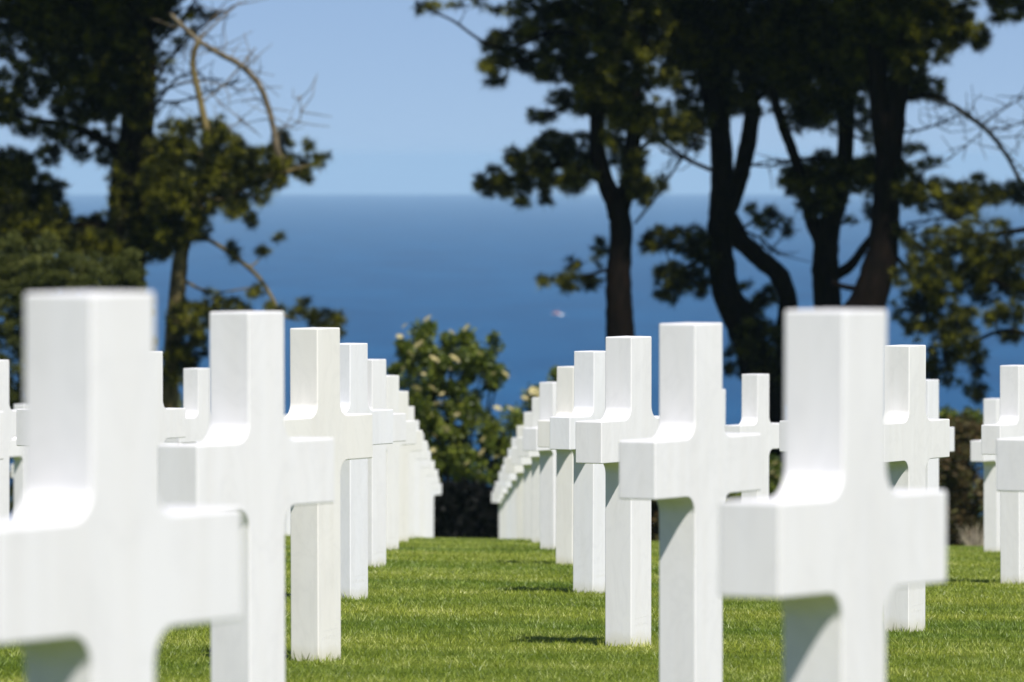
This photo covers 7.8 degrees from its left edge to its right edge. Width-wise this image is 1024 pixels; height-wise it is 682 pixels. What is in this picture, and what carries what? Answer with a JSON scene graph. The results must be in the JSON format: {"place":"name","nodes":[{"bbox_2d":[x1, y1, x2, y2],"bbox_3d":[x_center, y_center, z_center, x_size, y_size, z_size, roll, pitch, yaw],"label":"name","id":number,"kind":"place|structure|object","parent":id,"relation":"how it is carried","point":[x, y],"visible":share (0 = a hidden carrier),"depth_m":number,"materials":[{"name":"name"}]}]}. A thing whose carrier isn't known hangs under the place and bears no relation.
{"place":"outdoors","nodes":[
{"label":"outdoors","id":0,"kind":"place"},
{"bbox_2d":[0,194,1023,518],"bbox_3d":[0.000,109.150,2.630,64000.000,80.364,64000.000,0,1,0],"label":"sea","id":1,"kind":"structure","parent":0,"point":[380,268],"depth_m":4754.94,"materials":[{"name":"liquid"}]},
{"bbox_2d":[0,534,1023,681],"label":"lawn","id":2,"kind":"structure","parent":0,"point":[484,638],"depth_m":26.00,"materials":[{"name":"green plant"}]},
{"bbox_2d":[0,411,3,459],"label":"marble cross","id":3,"kind":"object","parent":2,"relation":"on","point":[1,435],"visible":1,"depth_m":22.47,"materials":[{"name":"white stone"}]},
{"bbox_2d":[0,360,16,519],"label":"marble cross","id":4,"kind":"object","parent":2,"relation":"on","point":[10,423],"visible":0.47,"depth_m":41.80,"materials":[{"name":"white stone"}]},
{"bbox_2d":[11,464,13,477],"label":"marble cross","id":5,"kind":"object","parent":2,"relation":"on","point":[12,470],"visible":0.05,"depth_m":81.40,"materials":[{"name":"white stone"}]},
{"bbox_2d":[9,404,24,514],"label":"marble cross","id":6,"kind":"object","parent":2,"relation":"on","point":[16,453],"visible":0.34,"depth_m":62.32,"materials":[{"name":"white stone"}]},
{"bbox_2d":[17,409,24,445],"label":"marble cross","id":7,"kind":"object","parent":2,"relation":"on","point":[20,427],"visible":0.03,"depth_m":29.30,"materials":[{"name":"white stone"}]},
{"bbox_2d":[0,229,157,516],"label":"conifer shrub","id":8,"kind":"object","parent":2,"relation":"on","point":[22,274],"visible":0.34,"depth_m":126.71,"materials":[{"name":"green plant"}]},
{"bbox_2d":[0,291,241,681],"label":"marble cross","id":9,"kind":"object","parent":2,"relation":"on","point":[112,569],"visible":1,"depth_m":9.48,"materials":[{"name":"white stone"}]},
{"bbox_2d":[154,351,185,498],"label":"marble cross","id":10,"kind":"object","parent":2,"relation":"on","point":[169,422],"visible":0.21,"depth_m":36.82,"materials":[{"name":"white stone"}]},
{"bbox_2d":[165,368,209,442],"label":"marble cross","id":11,"kind":"object","parent":2,"relation":"on","point":[196,393],"visible":0.29,"depth_m":44.00,"materials":[{"name":"white stone"}]},
{"bbox_2d":[158,311,333,681],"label":"marble cross","id":12,"kind":"object","parent":2,"relation":"on","point":[256,464],"visible":0.88,"depth_m":16.46,"materials":[{"name":"white stone"}]},
{"bbox_2d":[284,415,290,535],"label":"marble cross","id":13,"kind":"object","parent":2,"relation":"on","point":[288,524],"visible":0.02,"depth_m":65.84,"materials":[{"name":"white stone"}]},
{"bbox_2d":[284,327,372,661],"bbox_3d":[-0.631,0.583,24.241,0.104,1.250,0.561,1,2,29],"label":"marble cross","id":14,"kind":"object","parent":2,"relation":"on","point":[315,410],"visible":0.74,"depth_m":24.19,"materials":[{"name":"white stone"}]},
{"bbox_2d":[340,343,392,599],"bbox_3d":[-0.682,0.634,31.511,0.104,1.250,0.561,1,2,30],"label":"marble cross","id":15,"kind":"object","parent":2,"relation":"on","point":[354,473],"visible":0.43,"depth_m":31.46,"materials":[{"name":"white stone"}]},
{"bbox_2d":[368,359,405,567],"bbox_3d":[-0.726,0.719,38.787,0.104,1.250,0.561,1,1,29],"label":"marble cross","id":16,"kind":"object","parent":2,"relation":"on","point":[377,474],"visible":0.41,"depth_m":38.75,"materials":[{"name":"white stone"}]},
{"bbox_2d":[386,375,415,549],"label":"marble cross","id":17,"kind":"object","parent":2,"relation":"on","point":[392,474],"visible":0.37,"depth_m":46.03,"materials":[{"name":"white stone"}]},
{"bbox_2d":[399,391,422,541],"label":"marble cross","id":18,"kind":"object","parent":2,"relation":"on","point":[405,451],"visible":0.23,"depth_m":53.31,"materials":[{"name":"white stone"}]},
{"bbox_2d":[408,406,427,538],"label":"marble cross","id":19,"kind":"object","parent":2,"relation":"on","point":[414,456],"visible":0.2,"depth_m":60.61,"materials":[{"name":"white stone"}]},
{"bbox_2d":[414,420,430,537],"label":"marble cross","id":20,"kind":"object","parent":2,"relation":"on","point":[419,464],"visible":0.16,"depth_m":67.88,"materials":[{"name":"white stone"}]},
{"bbox_2d":[419,433,434,537],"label":"marble cross","id":21,"kind":"object","parent":2,"relation":"on","point":[426,471],"visible":0.22,"depth_m":75.17,"materials":[{"name":"white stone"}]},
{"bbox_2d":[424,470,437,537],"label":"marble cross","id":22,"kind":"object","parent":2,"relation":"on","point":[428,480],"visible":0.2,"depth_m":82.44,"materials":[{"name":"white stone"}]},
{"bbox_2d":[428,477,438,537],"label":"marble cross","id":23,"kind":"object","parent":2,"relation":"on","point":[433,486],"visible":0.16,"depth_m":89.73,"materials":[{"name":"white stone"}]},
{"bbox_2d":[431,483,441,536],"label":"marble cross","id":24,"kind":"object","parent":2,"relation":"on","point":[436,492],"visible":0.13,"depth_m":97.00,"materials":[{"name":"white stone"}]},
{"bbox_2d":[386,315,523,487],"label":"flowering shrub","id":25,"kind":"object","parent":2,"relation":"on","point":[456,456],"visible":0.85,"depth_m":120.88,"materials":[{"name":"green plant"}]},
{"bbox_2d":[434,476,498,538],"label":"hedge","id":26,"kind":"object","parent":2,"relation":"on","point":[465,507],"visible":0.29,"depth_m":117.87,"materials":[{"name":"green plant"}]},
{"bbox_2d":[491,471,501,538],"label":"marble cross","id":27,"kind":"object","parent":2,"relation":"on","point":[493,500],"visible":0.17,"depth_m":106.02,"materials":[{"name":"white stone"}]},
{"bbox_2d":[494,465,503,537],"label":"marble cross","id":28,"kind":"object","parent":2,"relation":"on","point":[499,496],"visible":0.14,"depth_m":98.75,"materials":[{"name":"white stone"}]},
{"bbox_2d":[495,458,507,538],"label":"marble cross","id":29,"kind":"object","parent":2,"relation":"on","point":[503,491],"visible":0.16,"depth_m":91.47,"materials":[{"name":"white stone"}]},
{"bbox_2d":[499,448,511,538],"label":"marble cross","id":30,"kind":"object","parent":2,"relation":"on","point":[506,484],"visible":0.17,"depth_m":84.19,"materials":[{"name":"white stone"}]},
{"bbox_2d":[501,438,516,538],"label":"marble cross","id":31,"kind":"object","parent":2,"relation":"on","point":[512,477],"visible":0.16,"depth_m":76.92,"materials":[{"name":"white stone"}]},
{"bbox_2d":[505,425,523,538],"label":"marble cross","id":32,"kind":"object","parent":2,"relation":"on","point":[518,470],"visible":0.21,"depth_m":69.64,"materials":[{"name":"white stone"}]},
{"bbox_2d":[511,412,531,540],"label":"marble cross","id":33,"kind":"object","parent":2,"relation":"on","point":[526,462],"visible":0.2,"depth_m":62.37,"materials":[{"name":"white stone"}]},
{"bbox_2d":[498,365,557,463],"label":"flowering shrub","id":34,"kind":"object","parent":2,"relation":"on","point":[533,390],"visible":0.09,"depth_m":123.03,"materials":[{"name":"green plant"}]},
{"bbox_2d":[517,397,539,542],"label":"marble cross","id":35,"kind":"object","parent":2,"relation":"on","point":[535,525],"visible":0.18,"depth_m":55.09,"materials":[{"name":"white stone"}]},
{"bbox_2d":[523,382,556,549],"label":"marble cross","id":36,"kind":"object","parent":2,"relation":"on","point":[547,400],"visible":0.34,"depth_m":47.81,"materials":[{"name":"white stone"}]},
{"bbox_2d":[538,366,573,564],"bbox_3d":[0.317,0.761,40.609,0.104,1.250,0.561,1,2,29],"label":"marble cross","id":37,"kind":"object","parent":2,"relation":"on","point":[564,475],"visible":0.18,"depth_m":40.54,"materials":[{"name":"white stone"}]},
{"bbox_2d":[550,351,605,592],"bbox_3d":[0.351,0.669,33.338,0.104,1.250,0.561,1,2,31],"label":"marble cross","id":38,"kind":"object","parent":2,"relation":"on","point":[589,486],"visible":0.56,"depth_m":33.27,"materials":[{"name":"white stone"}]},
{"bbox_2d":[576,336,658,646],"bbox_3d":[0.402,0.609,26.064,0.104,1.250,0.561,1,2,30],"label":"marble cross","id":39,"kind":"object","parent":2,"relation":"on","point":[628,414],"visible":0.75,"depth_m":26.00,"materials":[{"name":"white stone"}]},
{"bbox_2d":[651,500,658,541],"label":"leafy shrub","id":40,"kind":"object","parent":2,"relation":"on","point":[654,521],"visible":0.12,"depth_m":121.66,"materials":[{"name":"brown plant"}]},
{"bbox_2d":[619,322,760,681],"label":"marble cross","id":41,"kind":"object","parent":2,"relation":"on","point":[690,465],"visible":0.97,"depth_m":18.73,"materials":[{"name":"white stone"}]},
{"bbox_2d":[722,389,725,500],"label":"marble cross","id":42,"kind":"object","parent":2,"relation":"on","point":[723,404],"visible":0.05,"depth_m":50.01,"materials":[{"name":"white stone"}]},
{"bbox_2d":[724,374,779,498],"bbox_3d":[1.377,0.811,42.739,0.104,1.250,0.561,1,1,29],"label":"marble cross","id":43,"kind":"object","parent":2,"relation":"on","point":[755,404],"visible":0.45,"depth_m":42.69,"materials":[{"name":"white stone"}]},
{"bbox_2d":[725,454,783,500],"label":"leafy shrub","id":44,"kind":"object","parent":2,"relation":"on","point":[776,472],"visible":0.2,"depth_m":121.84,"materials":[{"name":"green plant"}]},
{"bbox_2d":[779,421,783,451],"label":"marble cross","id":45,"kind":"object","parent":2,"relation":"on","point":[781,448],"visible":0.06,"depth_m":35.23,"materials":[{"name":"white stone"}]},
{"bbox_2d":[719,309,946,681],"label":"marble cross","id":46,"kind":"object","parent":2,"relation":"on","point":[834,542],"visible":1,"depth_m":11.46,"materials":[{"name":"white stone"}]},
{"bbox_2d":[886,345,949,631],"bbox_3d":[1.468,0.640,28.193,0.104,1.250,0.561,1,2,29],"label":"marble cross","id":47,"kind":"object","parent":2,"relation":"on","point":[917,439],"visible":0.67,"depth_m":28.13,"materials":[{"name":"white stone"}]},
{"bbox_2d":[926,379,953,489],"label":"marble cross","id":48,"kind":"object","parent":2,"relation":"on","point":[932,412],"visible":0.09,"depth_m":44.08,"materials":[{"name":"white stone"}]},
{"bbox_2d":[939,403,983,545],"bbox_3d":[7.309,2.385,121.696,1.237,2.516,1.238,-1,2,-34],"label":"leafy shrub","id":49,"kind":"object","parent":2,"relation":"on","point":[959,475],"visible":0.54,"depth_m":121.53,"materials":[{"name":"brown plant"}]},
{"bbox_2d":[956,522,983,546],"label":"dry plant","id":50,"kind":"object","parent":2,"relation":"on","point":[966,543],"visible":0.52,"depth_m":112.08,"materials":[{"name":"beige plant"}]},
{"bbox_2d":[971,398,999,551],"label":"marble cross","id":51,"kind":"object","parent":2,"relation":"on","point":[991,408],"visible":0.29,"depth_m":52.23,"materials":[{"name":"white stone"}]},
{"bbox_2d":[981,365,1023,583],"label":"marble cross","id":52,"kind":"object","parent":2,"relation":"on","point":[1010,424],"visible":0.66,"depth_m":36.77,"materials":[{"name":"white stone"}]},
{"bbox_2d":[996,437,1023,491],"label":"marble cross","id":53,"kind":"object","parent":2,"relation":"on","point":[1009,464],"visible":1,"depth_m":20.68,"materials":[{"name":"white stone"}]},
{"bbox_2d":[0,0,1023,193],"label":"sky","id":54,"kind":"structure","parent":0,"point":[403,99],"materials":[{"name":"blue"}]},
{"bbox_3d":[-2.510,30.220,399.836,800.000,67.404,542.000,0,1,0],"label":"slope","id":55,"kind":"structure","parent":0,"visible":0},
{"bbox_2d":[0,307,182,481],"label":"conifer shrub","id":56,"kind":"object","parent":55,"relation":"on","point":[16,354],"visible":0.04,"depth_m":137.90,"materials":[{"name":"green plant"}]},
{"bbox_2d":[0,0,262,290],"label":"pine tree","id":57,"kind":"object","parent":55,"relation":"on","point":[114,44],"visible":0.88,"depth_m":133.35,"materials":[{"name":"green plant"}]},
{"bbox_2d":[136,0,350,407],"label":"pine tree","id":58,"kind":"object","parent":55,"relation":"on","point":[182,221],"visible":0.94,"depth_m":131.21,"materials":[{"name":"green plant"}]},
{"bbox_2d":[410,0,712,336],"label":"pine tree","id":59,"kind":"object","parent":55,"relation":"on","point":[608,86],"visible":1,"depth_m":132.81,"materials":[{"name":"green plant"}]},
{"bbox_2d":[635,0,811,479],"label":"pine tree","id":60,"kind":"object","parent":55,"relation":"on","point":[712,48],"visible":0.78,"depth_m":136.78,"materials":[{"name":"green plant"}]},
{"bbox_2d":[747,0,873,308],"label":"pine tree","id":61,"kind":"object","parent":55,"relation":"on","point":[796,56],"visible":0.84,"depth_m":134.63,"materials":[{"name":"green plant"}]},
{"bbox_2d":[829,0,1023,359],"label":"pine tree","id":62,"kind":"object","parent":55,"relation":"on","point":[894,42],"visible":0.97,"depth_m":131.79,"materials":[{"name":"green plant"}]},
{"bbox_2d":[886,0,1023,409],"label":"pine tree","id":63,"kind":"object","parent":55,"relation":"on","point":[977,267],"visible":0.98,"depth_m":129.75,"materials":[{"name":"green plant"}]}
]}

